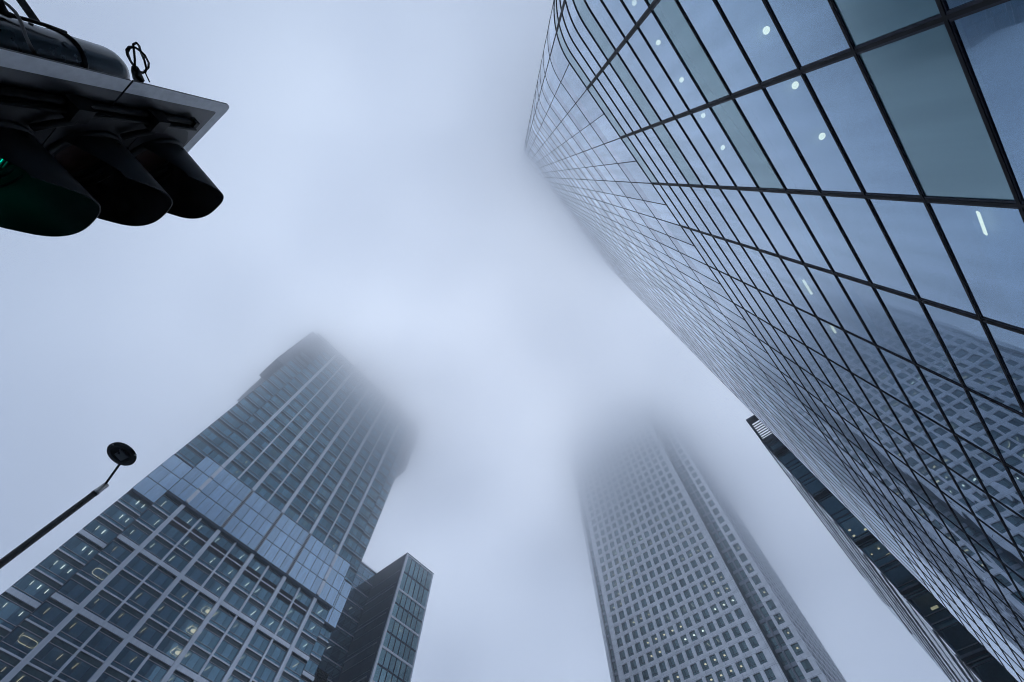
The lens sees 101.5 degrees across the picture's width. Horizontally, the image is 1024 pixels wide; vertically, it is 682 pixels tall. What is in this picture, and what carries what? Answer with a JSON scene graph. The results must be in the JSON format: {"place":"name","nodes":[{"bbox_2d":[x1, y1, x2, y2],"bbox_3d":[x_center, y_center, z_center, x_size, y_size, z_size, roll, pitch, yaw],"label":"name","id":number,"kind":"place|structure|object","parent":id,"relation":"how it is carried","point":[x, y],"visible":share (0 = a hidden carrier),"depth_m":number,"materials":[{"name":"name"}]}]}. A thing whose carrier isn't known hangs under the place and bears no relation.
{"place":"outdoors","nodes":[
{"label":"outdoors","id":0,"kind":"place"},
{"bbox_2d":[0,0,228,236],"bbox_3d":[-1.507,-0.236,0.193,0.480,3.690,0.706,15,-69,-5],"label":"traffic light","id":1,"kind":"object","parent":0,"point":[90,132],"visible":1,"depth_m":1.38,"materials":[{"name":"plastic"}]},
{"bbox_2d":[0,0,949,681],"label":"sky","id":2,"kind":"structure","parent":0,"point":[380,201],"materials":[{"name":"grey"}]},
{"bbox_2d":[568,393,846,681],"bbox_3d":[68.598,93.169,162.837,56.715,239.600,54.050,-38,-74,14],"label":"office tower","id":3,"kind":"structure","parent":0,"point":[688,585],"depth_m":142.19,"materials":[{"name":"concrete"}]},
{"bbox_2d":[582,421,828,679],"bbox_3d":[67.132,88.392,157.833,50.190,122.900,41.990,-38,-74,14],"label":"window frames","id":4,"kind":"structure","parent":3,"relation":"in","point":[661,421],"depth_m":154.83,"materials":[{"name":"metal"}]},
{"bbox_2d":[719,650,727,661],"bbox_3d":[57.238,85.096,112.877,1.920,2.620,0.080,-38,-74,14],"label":"window","id":5,"kind":"structure","parent":3,"relation":"in","point":[721,654],"depth_m":113.27,"materials":[{"name":"glass"}]},
{"bbox_2d":[725,665,734,677],"bbox_3d":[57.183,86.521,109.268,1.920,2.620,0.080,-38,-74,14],"label":"window","id":6,"kind":"structure","parent":3,"relation":"in","point":[727,669],"depth_m":109.74,"materials":[{"name":"glass"}]},
{"bbox_2d":[736,661,743,672],"bbox_3d":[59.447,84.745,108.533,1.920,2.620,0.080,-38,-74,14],"label":"window","id":7,"kind":"structure","parent":3,"relation":"in","point":[737,664],"depth_m":108.86,"materials":[{"name":"glass"}]},
{"bbox_2d":[746,656,754,666],"bbox_3d":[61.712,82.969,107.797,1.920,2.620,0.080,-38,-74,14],"label":"window","id":8,"kind":"structure","parent":3,"relation":"in","point":[748,660],"depth_m":108.21,"materials":[{"name":"glass"}]},
{"bbox_2d":[748,636,757,647],"bbox_3d":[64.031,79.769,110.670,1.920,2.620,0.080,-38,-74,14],"label":"window","id":9,"kind":"structure","parent":3,"relation":"in","point":[750,639],"depth_m":111.07,"materials":[{"name":"glass"}]},
{"bbox_2d":[756,652,766,663],"bbox_3d":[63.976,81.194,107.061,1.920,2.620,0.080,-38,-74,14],"label":"window","id":10,"kind":"structure","parent":3,"relation":"in","point":[758,655],"depth_m":107.35,"materials":[{"name":"glass"}]},
{"bbox_2d":[764,668,774,681],"bbox_3d":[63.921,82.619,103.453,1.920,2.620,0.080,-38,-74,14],"label":"window","id":11,"kind":"structure","parent":3,"relation":"in","point":[766,671],"depth_m":103.78,"materials":[{"name":"glass"}]},
{"label":"road","id":12,"kind":"structure","parent":0,"visible":0},
{"bbox_2d":[0,442,136,568],"bbox_3d":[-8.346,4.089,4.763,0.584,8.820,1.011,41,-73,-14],"label":"street lamp","id":13,"kind":"object","parent":12,"relation":"on","point":[121,453],"visible":1,"depth_m":8.26,"materials":[{"name":"black metal"}]},
{"label":"ground","id":14,"kind":"structure","parent":0,"visible":0},
{"bbox_2d":[0,331,419,681],"bbox_3d":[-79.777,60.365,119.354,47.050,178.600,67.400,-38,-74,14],"label":"office tower","id":15,"kind":"structure","parent":14,"relation":"on","point":[231,544],"depth_m":98.72,"materials":[{"name":"metal"}]},
{"bbox_2d":[0,628,9,640],"bbox_3d":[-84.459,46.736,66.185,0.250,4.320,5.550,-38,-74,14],"label":"window","id":16,"kind":"structure","parent":15,"relation":"in","point":[3,633],"depth_m":68.35,"materials":[{"name":"glass"}]},
{"bbox_2d":[0,592,36,631],"bbox_3d":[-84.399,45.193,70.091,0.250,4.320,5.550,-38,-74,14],"label":"window","id":17,"kind":"structure","parent":15,"relation":"in","point":[5,598],"depth_m":70.65,"materials":[{"name":"glass"}]},
{"bbox_2d":[0,620,47,660],"bbox_3d":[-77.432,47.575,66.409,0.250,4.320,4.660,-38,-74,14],"label":"window","id":18,"kind":"structure","parent":15,"relation":"in","point":[22,628],"depth_m":66.25,"materials":[{"name":"glass"}]},
{"bbox_2d":[11,569,61,607],"bbox_3d":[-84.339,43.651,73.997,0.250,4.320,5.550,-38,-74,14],"label":"window","id":19,"kind":"structure","parent":15,"relation":"in","point":[32,575],"depth_m":74.37,"materials":[{"name":"glass"}]},
{"bbox_2d":[25,597,72,633],"bbox_3d":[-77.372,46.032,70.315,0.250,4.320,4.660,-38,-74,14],"label":"window","id":20,"kind":"structure","parent":15,"relation":"in","point":[49,603],"depth_m":69.81,"materials":[{"name":"glass"}]},
{"bbox_2d":[26,637,76,677],"bbox_3d":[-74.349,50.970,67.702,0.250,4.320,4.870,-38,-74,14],"label":"window","id":21,"kind":"structure","parent":15,"relation":"in","point":[50,671],"depth_m":67.46,"materials":[{"name":"glass"}]},
{"bbox_2d":[33,549,82,585],"bbox_3d":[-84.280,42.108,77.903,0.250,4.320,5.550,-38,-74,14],"label":"window","id":22,"kind":"structure","parent":15,"relation":"in","point":[56,556],"depth_m":77.56,"materials":[{"name":"glass"}]},
{"bbox_2d":[56,574,95,604],"bbox_3d":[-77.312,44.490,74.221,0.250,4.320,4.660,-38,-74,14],"label":"window","id":23,"kind":"structure","parent":15,"relation":"in","point":[75,580],"depth_m":74.59,"materials":[{"name":"glass"}]},
{"bbox_2d":[55,614,98,649],"bbox_3d":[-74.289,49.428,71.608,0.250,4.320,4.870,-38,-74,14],"label":"window","id":24,"kind":"structure","parent":15,"relation":"in","point":[76,644],"depth_m":71.04,"materials":[{"name":"glass"}]},
{"bbox_2d":[55,652,101,681],"bbox_3d":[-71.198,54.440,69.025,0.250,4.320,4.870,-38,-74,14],"label":"window","id":25,"kind":"structure","parent":15,"relation":"in","point":[68,670],"depth_m":69.40,"materials":[{"name":"glass"}]},
{"bbox_2d":[57,533,101,565],"bbox_3d":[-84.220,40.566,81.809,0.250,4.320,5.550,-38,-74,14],"label":"window","id":26,"kind":"structure","parent":15,"relation":"in","point":[77,538],"depth_m":81.27,"materials":[{"name":"glass"}]},
{"bbox_2d":[76,554,116,586],"bbox_3d":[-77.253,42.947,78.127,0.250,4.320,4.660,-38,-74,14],"label":"window","id":27,"kind":"structure","parent":15,"relation":"in","point":[91,565],"depth_m":77.81,"materials":[{"name":"glass"}]},
{"bbox_2d":[80,628,122,663],"bbox_3d":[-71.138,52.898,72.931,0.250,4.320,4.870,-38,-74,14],"label":"window","id":28,"kind":"structure","parent":15,"relation":"in","point":[102,632],"depth_m":72.42,"materials":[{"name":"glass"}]},
{"bbox_2d":[82,516,121,546],"bbox_3d":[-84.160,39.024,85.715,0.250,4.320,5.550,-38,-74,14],"label":"window","id":29,"kind":"structure","parent":15,"relation":"in","point":[97,522],"depth_m":86.08,"materials":[{"name":"glass"}]},
{"bbox_2d":[84,590,120,619],"bbox_3d":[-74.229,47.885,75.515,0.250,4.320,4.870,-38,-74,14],"label":"window","id":30,"kind":"structure","parent":15,"relation":"in","point":[101,594],"depth_m":76.22,"materials":[{"name":"glass"}]},
{"bbox_2d":[96,667,128,681],"bbox_3d":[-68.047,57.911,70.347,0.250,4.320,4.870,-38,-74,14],"label":"window","id":31,"kind":"structure","parent":15,"relation":"in","point":[110,672],"depth_m":71.62,"materials":[{"name":"glass"}]},
{"bbox_2d":[98,538,133,566],"bbox_3d":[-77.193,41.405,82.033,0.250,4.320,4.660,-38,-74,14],"label":"window","id":32,"kind":"structure","parent":15,"relation":"in","point":[116,542],"depth_m":81.50,"materials":[{"name":"glass"}]},
{"bbox_2d":[99,501,138,530],"bbox_3d":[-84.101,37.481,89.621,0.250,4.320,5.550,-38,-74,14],"label":"window","id":33,"kind":"structure","parent":15,"relation":"in","point":[115,507],"depth_m":89.29,"materials":[{"name":"glass"}]},
{"bbox_2d":[102,570,139,601],"bbox_3d":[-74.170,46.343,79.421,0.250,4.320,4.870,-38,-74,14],"label":"window","id":34,"kind":"structure","parent":15,"relation":"in","point":[121,574],"depth_m":79.13,"materials":[{"name":"glass"}]},
{"bbox_2d":[108,604,142,633],"bbox_3d":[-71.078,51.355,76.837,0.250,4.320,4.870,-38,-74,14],"label":"window","id":35,"kind":"structure","parent":15,"relation":"in","point":[124,609],"depth_m":77.31,"materials":[{"name":"glass"}]},
{"bbox_2d":[108,643,147,677],"bbox_3d":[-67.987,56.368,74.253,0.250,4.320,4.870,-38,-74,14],"label":"window","id":36,"kind":"structure","parent":15,"relation":"in","point":[128,673],"depth_m":73.70,"materials":[{"name":"glass"}]},
{"bbox_2d":[117,491,149,515],"bbox_3d":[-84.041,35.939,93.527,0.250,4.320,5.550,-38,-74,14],"label":"window","id":37,"kind":"structure","parent":15,"relation":"in","point":[127,497],"depth_m":92.51,"materials":[{"name":"glass"}]},
{"bbox_2d":[118,521,151,544],"bbox_3d":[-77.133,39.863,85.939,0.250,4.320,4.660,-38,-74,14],"label":"window","id":38,"kind":"structure","parent":15,"relation":"in","point":[134,526],"depth_m":86.32,"materials":[{"name":"glass"}]},
{"bbox_2d":[122,553,156,581],"bbox_3d":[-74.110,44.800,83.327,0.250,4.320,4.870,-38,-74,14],"label":"window","id":39,"kind":"structure","parent":15,"relation":"in","point":[138,557],"depth_m":82.80,"materials":[{"name":"glass"}]},
{"bbox_2d":[124,584,160,615],"bbox_3d":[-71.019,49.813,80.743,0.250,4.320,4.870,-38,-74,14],"label":"window","id":40,"kind":"structure","parent":15,"relation":"in","point":[143,588],"depth_m":80.49,"materials":[{"name":"glass"}]},
{"bbox_2d":[134,619,166,647],"bbox_3d":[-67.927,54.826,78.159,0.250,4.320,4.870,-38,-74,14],"label":"window","id":41,"kind":"structure","parent":15,"relation":"in","point":[145,626],"depth_m":78.86,"materials":[{"name":"glass"}]},
{"bbox_2d":[132,656,169,681],"bbox_3d":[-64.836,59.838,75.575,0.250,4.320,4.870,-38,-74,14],"label":"window","id":42,"kind":"structure","parent":15,"relation":"in","point":[149,663],"depth_m":75.78,"materials":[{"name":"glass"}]},
{"bbox_2d":[135,506,167,532],"bbox_3d":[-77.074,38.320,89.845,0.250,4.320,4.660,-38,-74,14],"label":"window","id":43,"kind":"structure","parent":15,"relation":"in","point":[150,511],"depth_m":89.62,"materials":[{"name":"glass"}]},
{"bbox_2d":[144,535,172,559],"bbox_3d":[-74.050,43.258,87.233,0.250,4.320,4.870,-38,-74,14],"label":"window","id":44,"kind":"structure","parent":15,"relation":"in","point":[156,539],"depth_m":87.95,"materials":[{"name":"glass"}]},
{"bbox_2d":[143,566,175,594],"bbox_3d":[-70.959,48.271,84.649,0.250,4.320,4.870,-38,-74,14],"label":"window","id":45,"kind":"structure","parent":15,"relation":"in","point":[158,570],"depth_m":84.13,"materials":[{"name":"glass"}]},
{"bbox_2d":[148,598,182,629],"bbox_3d":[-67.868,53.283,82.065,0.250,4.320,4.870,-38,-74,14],"label":"window","id":46,"kind":"structure","parent":15,"relation":"in","point":[166,602],"depth_m":81.82,"materials":[{"name":"glass"}]},
{"bbox_2d":[152,494,179,516],"bbox_3d":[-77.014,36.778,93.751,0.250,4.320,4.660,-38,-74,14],"label":"window","id":47,"kind":"structure","parent":15,"relation":"in","point":[160,502],"depth_m":93.01,"materials":[{"name":"glass"}]},
{"bbox_2d":[156,631,186,660],"bbox_3d":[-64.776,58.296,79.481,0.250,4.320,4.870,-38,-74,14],"label":"window","id":48,"kind":"structure","parent":15,"relation":"in","point":[170,636],"depth_m":79.99,"materials":[{"name":"glass"}]},
{"bbox_2d":[157,523,187,546],"bbox_3d":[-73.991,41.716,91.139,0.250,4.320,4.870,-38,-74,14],"label":"window","id":49,"kind":"structure","parent":15,"relation":"in","point":[168,526],"depth_m":90.23,"materials":[{"name":"glass"}]},
{"bbox_2d":[164,548,190,571],"bbox_3d":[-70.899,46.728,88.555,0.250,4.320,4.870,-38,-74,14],"label":"window","id":50,"kind":"structure","parent":15,"relation":"in","point":[175,552],"depth_m":89.10,"materials":[{"name":"glass"}]},
{"bbox_2d":[167,670,193,681],"bbox_3d":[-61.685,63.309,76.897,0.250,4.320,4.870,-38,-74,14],"label":"window","id":51,"kind":"structure","parent":15,"relation":"in","point":[175,674],"depth_m":78.05,"materials":[{"name":"metal"}]},
{"bbox_2d":[166,580,196,608],"bbox_3d":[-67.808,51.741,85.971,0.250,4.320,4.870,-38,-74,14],"label":"window","id":52,"kind":"structure","parent":15,"relation":"in","point":[181,604],"depth_m":85.44,"materials":[{"name":"metal"}]},
{"bbox_2d":[172,508,199,530],"bbox_3d":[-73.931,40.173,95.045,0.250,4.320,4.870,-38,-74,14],"label":"window","id":53,"kind":"structure","parent":15,"relation":"in","point":[184,510],"depth_m":94.89,"materials":[{"name":"glass"}]},
{"bbox_2d":[170,610,201,641],"bbox_3d":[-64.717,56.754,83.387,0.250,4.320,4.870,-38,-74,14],"label":"window","id":54,"kind":"structure","parent":15,"relation":"in","point":[186,615],"depth_m":83.15,"materials":[{"name":"glass"}]},
{"bbox_2d":[176,535,202,558],"bbox_3d":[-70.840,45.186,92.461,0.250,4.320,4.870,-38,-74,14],"label":"window","id":55,"kind":"structure","parent":15,"relation":"in","point":[187,539],"depth_m":91.52,"materials":[{"name":"glass"}]},
{"bbox_2d":[180,645,209,673],"bbox_3d":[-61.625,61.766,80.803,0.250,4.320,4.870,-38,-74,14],"label":"window","id":56,"kind":"structure","parent":15,"relation":"in","point":[193,649],"depth_m":81.55,"materials":[{"name":"glass"}]},
{"bbox_2d":[185,562,210,585],"bbox_3d":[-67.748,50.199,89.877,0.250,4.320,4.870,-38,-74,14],"label":"window","id":57,"kind":"structure","parent":15,"relation":"in","point":[195,565],"depth_m":90.59,"materials":[{"name":"metal"}]},
{"bbox_2d":[186,592,215,620],"bbox_3d":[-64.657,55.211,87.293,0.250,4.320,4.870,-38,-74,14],"label":"window","id":58,"kind":"structure","parent":15,"relation":"in","point":[200,596],"depth_m":86.82,"materials":[{"name":"glass"}]},
{"bbox_2d":[190,520,215,542],"bbox_3d":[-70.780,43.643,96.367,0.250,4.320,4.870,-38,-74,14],"label":"window","id":59,"kind":"structure","parent":15,"relation":"in","point":[200,525],"depth_m":96.15,"materials":[{"name":"glass"}]},
{"bbox_2d":[0,353,408,681],"bbox_3d":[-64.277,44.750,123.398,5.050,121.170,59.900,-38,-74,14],"label":"window frames","id":60,"kind":"structure","parent":15,"relation":"in","point":[283,372],"depth_m":137.66,"materials":[{"name":"metal"}]},
{"bbox_2d":[193,624,222,654],"bbox_3d":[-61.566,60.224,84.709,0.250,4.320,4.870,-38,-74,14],"label":"window","id":61,"kind":"structure","parent":15,"relation":"in","point":[207,628],"depth_m":84.47,"materials":[{"name":"metal"}]},
{"bbox_2d":[196,549,223,571],"bbox_3d":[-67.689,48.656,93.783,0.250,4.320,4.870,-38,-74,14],"label":"window","id":62,"kind":"structure","parent":15,"relation":"in","point":[206,552],"depth_m":92.84,"materials":[{"name":"glass"}]},
{"bbox_2d":[201,657,228,681],"bbox_3d":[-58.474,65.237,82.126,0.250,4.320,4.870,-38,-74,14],"label":"window","id":63,"kind":"structure","parent":15,"relation":"in","point":[213,661],"depth_m":82.78,"materials":[{"name":"glass"}]},
{"bbox_2d":[203,574,228,597],"bbox_3d":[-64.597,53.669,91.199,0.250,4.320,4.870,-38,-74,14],"label":"window","id":64,"kind":"structure","parent":15,"relation":"in","point":[211,581],"depth_m":91.72,"materials":[{"name":"glass"}]},
{"bbox_2d":[207,448,227,464],"bbox_3d":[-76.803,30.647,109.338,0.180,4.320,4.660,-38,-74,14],"label":"window","id":65,"kind":"structure","parent":15,"relation":"in","point":[215,452],"depth_m":109.83,"materials":[{"name":"glass"}]},
{"bbox_2d":[207,605,234,633],"bbox_3d":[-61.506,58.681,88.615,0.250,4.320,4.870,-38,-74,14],"label":"window","id":66,"kind":"structure","parent":15,"relation":"in","point":[222,629],"depth_m":88.14,"materials":[{"name":"glass"}]},
{"bbox_2d":[209,533,233,555],"bbox_3d":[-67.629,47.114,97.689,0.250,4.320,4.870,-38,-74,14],"label":"window","id":67,"kind":"structure","parent":15,"relation":"in","point":[218,538],"depth_m":97.52,"materials":[{"name":"glass"}]},
{"bbox_2d":[214,559,238,583],"bbox_3d":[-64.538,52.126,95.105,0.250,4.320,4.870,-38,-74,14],"label":"window","id":68,"kind":"structure","parent":15,"relation":"in","point":[224,564],"depth_m":94.17,"materials":[{"name":"glass"}]},
{"bbox_2d":[212,636,241,666],"bbox_3d":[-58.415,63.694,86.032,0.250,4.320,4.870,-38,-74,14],"label":"window","id":69,"kind":"structure","parent":15,"relation":"in","point":[226,640],"depth_m":85.79,"materials":[{"name":"glass"}]},
{"bbox_2d":[225,461,243,476],"bbox_3d":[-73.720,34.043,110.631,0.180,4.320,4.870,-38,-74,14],"label":"window","id":70,"kind":"structure","parent":15,"relation":"in","point":[231,463],"depth_m":111.56,"materials":[{"name":"glass"}]},
{"bbox_2d":[223,587,247,610],"bbox_3d":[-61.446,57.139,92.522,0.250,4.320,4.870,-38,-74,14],"label":"window","id":71,"kind":"structure","parent":15,"relation":"in","point":[233,590],"depth_m":93.30,"materials":[{"name":"glass"}]},
{"bbox_2d":[226,544,249,566],"bbox_3d":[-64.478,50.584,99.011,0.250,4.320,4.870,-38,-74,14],"label":"window","id":72,"kind":"structure","parent":15,"relation":"in","point":[236,548],"depth_m":98.84,"materials":[{"name":"glass"}]},
{"bbox_2d":[227,670,248,681],"bbox_3d":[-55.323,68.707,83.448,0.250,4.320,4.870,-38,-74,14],"label":"window","id":73,"kind":"structure","parent":15,"relation":"in","point":[234,674],"depth_m":84.79,"materials":[{"name":"glass"}]},
{"bbox_2d":[226,617,252,644],"bbox_3d":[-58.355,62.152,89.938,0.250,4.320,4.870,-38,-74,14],"label":"window","id":74,"kind":"structure","parent":15,"relation":"in","point":[237,622],"depth_m":89.47,"materials":[{"name":"glass"}]},
{"bbox_2d":[233,573,257,595],"bbox_3d":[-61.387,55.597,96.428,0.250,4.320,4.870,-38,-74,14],"label":"window","id":75,"kind":"structure","parent":15,"relation":"in","point":[246,592],"depth_m":95.47,"materials":[{"name":"metal"}]},
{"bbox_2d":[234,648,260,679],"bbox_3d":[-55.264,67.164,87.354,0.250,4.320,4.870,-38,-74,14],"label":"window","id":76,"kind":"structure","parent":15,"relation":"in","point":[248,675],"depth_m":87.10,"materials":[{"name":"metal"}]},
{"bbox_2d":[239,471,257,488],"bbox_3d":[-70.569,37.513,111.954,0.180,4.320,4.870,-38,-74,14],"label":"window","id":77,"kind":"structure","parent":15,"relation":"in","point":[246,474],"depth_m":112.45,"materials":[{"name":"metal"}]},
{"bbox_2d":[241,598,263,621],"bbox_3d":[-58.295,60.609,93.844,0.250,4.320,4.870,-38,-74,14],"label":"window","id":78,"kind":"structure","parent":15,"relation":"in","point":[250,602],"depth_m":94.39,"materials":[{"name":"metal"}]},
{"bbox_2d":[245,557,266,579],"bbox_3d":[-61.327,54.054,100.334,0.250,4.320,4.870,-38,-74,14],"label":"window","id":79,"kind":"structure","parent":15,"relation":"in","point":[254,559],"depth_m":100.15,"materials":[{"name":"glass"}]},
{"bbox_2d":[247,629,271,657],"bbox_3d":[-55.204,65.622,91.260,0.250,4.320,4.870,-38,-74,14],"label":"window","id":80,"kind":"structure","parent":15,"relation":"in","point":[260,653],"depth_m":90.76,"materials":[{"name":"metal"}]},
{"bbox_2d":[250,584,271,606],"bbox_3d":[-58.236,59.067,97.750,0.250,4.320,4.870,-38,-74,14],"label":"window","id":81,"kind":"structure","parent":15,"relation":"in","point":[259,587],"depth_m":96.81,"materials":[{"name":"glass"}]},
{"bbox_2d":[255,483,272,498],"bbox_3d":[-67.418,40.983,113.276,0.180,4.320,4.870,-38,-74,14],"label":"window","id":82,"kind":"structure","parent":15,"relation":"in","point":[261,486],"depth_m":114.21,"materials":[{"name":"glass"}]},
{"bbox_2d":[252,659,277,681],"bbox_3d":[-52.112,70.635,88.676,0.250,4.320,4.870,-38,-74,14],"label":"window","id":83,"kind":"structure","parent":15,"relation":"in","point":[264,664],"depth_m":89.24,"materials":[{"name":"metal"}]},
{"bbox_2d":[260,610,281,633],"bbox_3d":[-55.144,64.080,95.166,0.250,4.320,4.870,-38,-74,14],"label":"window","id":84,"kind":"structure","parent":15,"relation":"in","point":[268,613],"depth_m":96.01,"materials":[{"name":"metal"}]},
{"bbox_2d":[261,567,281,589],"bbox_3d":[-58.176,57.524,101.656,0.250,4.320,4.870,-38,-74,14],"label":"window","id":85,"kind":"structure","parent":15,"relation":"in","point":[269,571],"depth_m":101.51,"materials":[{"name":"glass"}]},
{"bbox_2d":[264,640,287,668],"bbox_3d":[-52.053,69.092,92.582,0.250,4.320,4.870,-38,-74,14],"label":"window","id":86,"kind":"structure","parent":15,"relation":"in","point":[274,643],"depth_m":92.11,"materials":[{"name":"glass"}]},
{"bbox_2d":[269,596,290,618],"bbox_3d":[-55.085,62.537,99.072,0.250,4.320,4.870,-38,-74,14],"label":"window","id":87,"kind":"structure","parent":15,"relation":"in","point":[280,615],"depth_m":98.13,"materials":[{"name":"glass"}]},
{"bbox_2d":[277,621,296,643],"bbox_3d":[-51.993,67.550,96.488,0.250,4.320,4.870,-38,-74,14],"label":"window","id":88,"kind":"structure","parent":15,"relation":"in","point":[284,625],"depth_m":97.14,"materials":[{"name":"metal"}]},
{"bbox_2d":[278,579,297,601],"bbox_3d":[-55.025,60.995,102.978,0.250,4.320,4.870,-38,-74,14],"label":"window","id":89,"kind":"structure","parent":15,"relation":"in","point":[286,582],"depth_m":102.82,"materials":[{"name":"glass"}]},
{"bbox_2d":[278,672,298,681],"bbox_3d":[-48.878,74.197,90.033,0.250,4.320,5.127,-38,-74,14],"label":"window","id":90,"kind":"structure","parent":15,"relation":"in","point":[284,675],"depth_m":91.36,"materials":[{"name":"glass"}]},
{"bbox_2d":[284,607,304,629],"bbox_3d":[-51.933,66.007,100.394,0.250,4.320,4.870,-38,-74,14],"label":"window","id":91,"kind":"structure","parent":15,"relation":"in","point":[291,611],"depth_m":99.44,"materials":[{"name":"glass"}]},
{"bbox_2d":[283,652,306,680],"bbox_3d":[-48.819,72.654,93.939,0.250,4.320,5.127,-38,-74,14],"label":"window","id":92,"kind":"structure","parent":15,"relation":"in","point":[296,676],"depth_m":93.55,"materials":[{"name":"metal"}]},
{"bbox_2d":[293,589,312,611],"bbox_3d":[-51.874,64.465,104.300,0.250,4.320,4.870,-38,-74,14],"label":"window","id":93,"kind":"structure","parent":15,"relation":"in","point":[300,594],"depth_m":104.11,"materials":[{"name":"metal"}]},
{"bbox_2d":[295,632,315,656],"bbox_3d":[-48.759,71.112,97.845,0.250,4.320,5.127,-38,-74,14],"label":"window","id":94,"kind":"structure","parent":15,"relation":"in","point":[302,636],"depth_m":98.67,"materials":[{"name":"metal"}]},
{"bbox_2d":[300,675,311,681],"bbox_3d":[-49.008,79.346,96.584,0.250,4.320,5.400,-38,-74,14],"label":"window","id":95,"kind":"structure","parent":15,"relation":"in","point":[302,677],"depth_m":98.22,"materials":[{"name":"metal"}]},
{"bbox_2d":[302,615,322,641],"bbox_3d":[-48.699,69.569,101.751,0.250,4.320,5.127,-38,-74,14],"label":"window","id":96,"kind":"structure","parent":15,"relation":"in","point":[313,637],"depth_m":101.65,"materials":[{"name":"glass"}]},
{"bbox_2d":[304,655,320,676],"bbox_3d":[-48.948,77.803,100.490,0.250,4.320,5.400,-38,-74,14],"label":"window","id":97,"kind":"structure","parent":15,"relation":"in","point":[311,658],"depth_m":102.07,"materials":[{"name":"metal"}]},
{"bbox_2d":[310,638,327,660],"bbox_3d":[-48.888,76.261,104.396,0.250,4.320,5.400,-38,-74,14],"label":"window","id":98,"kind":"structure","parent":15,"relation":"in","point":[318,657],"depth_m":104.77,"materials":[{"name":"glass"}]},
{"bbox_2d":[310,601,329,623],"bbox_3d":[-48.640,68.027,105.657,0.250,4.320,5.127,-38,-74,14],"label":"window","id":99,"kind":"structure","parent":15,"relation":"in","point":[317,603],"depth_m":104.98,"materials":[{"name":"glass"}]},
{"bbox_2d":[317,631,332,643],"bbox_3d":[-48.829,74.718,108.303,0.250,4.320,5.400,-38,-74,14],"label":"window","id":100,"kind":"structure","parent":15,"relation":"in","point":[325,639],"depth_m":107.18,"materials":[{"name":"metal"}]},
{"bbox_2d":[313,561,376,681],"bbox_3d":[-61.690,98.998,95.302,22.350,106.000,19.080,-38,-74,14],"label":"glass link","id":101,"kind":"object","parent":14,"relation":"on","point":[331,665],"visible":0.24,"depth_m":124.06,"materials":[{"name":"glass"}]},
{"bbox_2d":[322,561,376,681],"bbox_3d":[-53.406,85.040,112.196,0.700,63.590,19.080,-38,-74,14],"label":"window frame","id":102,"kind":"structure","parent":101,"relation":"in","point":[363,563],"depth_m":126.91,"materials":[{"name":"metal"}]},
{"bbox_2d":[338,552,433,681],"bbox_3d":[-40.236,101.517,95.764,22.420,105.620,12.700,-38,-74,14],"label":"lift tower","id":103,"kind":"structure","parent":14,"relation":"on","point":[385,643],"depth_m":123.20,"materials":[{"name":"metal"}]},
{"bbox_2d":[339,660,371,681],"bbox_3d":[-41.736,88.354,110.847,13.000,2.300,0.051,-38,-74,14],"label":"side window","id":104,"kind":"structure","parent":103,"relation":"in","point":[366,667],"depth_m":110.56,"materials":[{"name":"glass"}]},
{"bbox_2d":[343,643,377,670],"bbox_3d":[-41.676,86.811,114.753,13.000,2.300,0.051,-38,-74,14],"label":"side window","id":105,"kind":"structure","parent":103,"relation":"in","point":[371,650],"depth_m":114.68,"materials":[{"name":"glass"}]},
{"bbox_2d":[349,628,381,654],"bbox_3d":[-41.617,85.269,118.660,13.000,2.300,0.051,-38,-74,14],"label":"side window","id":106,"kind":"structure","parent":103,"relation":"in","point":[376,634],"depth_m":118.58,"materials":[{"name":"glass"}]},
{"bbox_2d":[354,613,386,639],"bbox_3d":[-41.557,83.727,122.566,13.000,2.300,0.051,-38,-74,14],"label":"side window","id":107,"kind":"structure","parent":103,"relation":"in","point":[382,618],"depth_m":122.49,"materials":[{"name":"glass"}]},
{"bbox_2d":[359,600,389,625],"bbox_3d":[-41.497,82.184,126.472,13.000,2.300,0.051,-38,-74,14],"label":"side window","id":108,"kind":"structure","parent":103,"relation":"in","point":[386,605],"depth_m":126.43,"materials":[{"name":"glass"}]},
{"bbox_2d":[364,588,393,611],"bbox_3d":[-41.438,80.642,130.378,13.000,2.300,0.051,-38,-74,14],"label":"side window","id":109,"kind":"structure","parent":103,"relation":"in","point":[390,592],"depth_m":130.30,"materials":[{"name":"glass"}]},
{"bbox_2d":[368,575,397,599],"bbox_3d":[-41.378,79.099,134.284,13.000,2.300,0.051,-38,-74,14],"label":"side window","id":110,"kind":"structure","parent":103,"relation":"in","point":[394,579],"depth_m":134.21,"materials":[{"name":"glass"}]},
{"bbox_2d":[372,564,400,587],"bbox_3d":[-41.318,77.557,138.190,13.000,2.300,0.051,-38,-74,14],"label":"side window","id":111,"kind":"structure","parent":103,"relation":"in","point":[397,568],"depth_m":138.11,"materials":[{"name":"glass"}]},
{"bbox_2d":[377,559,428,681],"bbox_3d":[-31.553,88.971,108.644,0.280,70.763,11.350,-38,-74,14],"label":"window frame","id":112,"kind":"structure","parent":103,"relation":"in","point":[399,605],"depth_m":121.08,"materials":[{"name":"metal"}]},
{"bbox_2d":[520,0,1023,681],"bbox_3d":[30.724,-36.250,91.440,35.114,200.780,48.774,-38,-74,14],"label":"office tower","id":113,"kind":"structure","parent":14,"relation":"on","point":[798,226],"depth_m":11.56,"materials":[{"name":"blue glass"}]},
{"bbox_2d":[746,415,1016,681],"bbox_3d":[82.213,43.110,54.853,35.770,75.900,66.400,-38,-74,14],"label":"office block","id":114,"kind":"structure","parent":14,"relation":"on","point":[953,648],"depth_m":62.98,"materials":[{"name":"grey glass"}]},
{"bbox_2d":[765,438,994,681],"bbox_3d":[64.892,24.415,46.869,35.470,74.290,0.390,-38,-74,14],"label":"window frame","id":115,"kind":"structure","parent":114,"relation":"in","point":[835,520],"depth_m":58.03,"materials":[{"name":"grey metal"}]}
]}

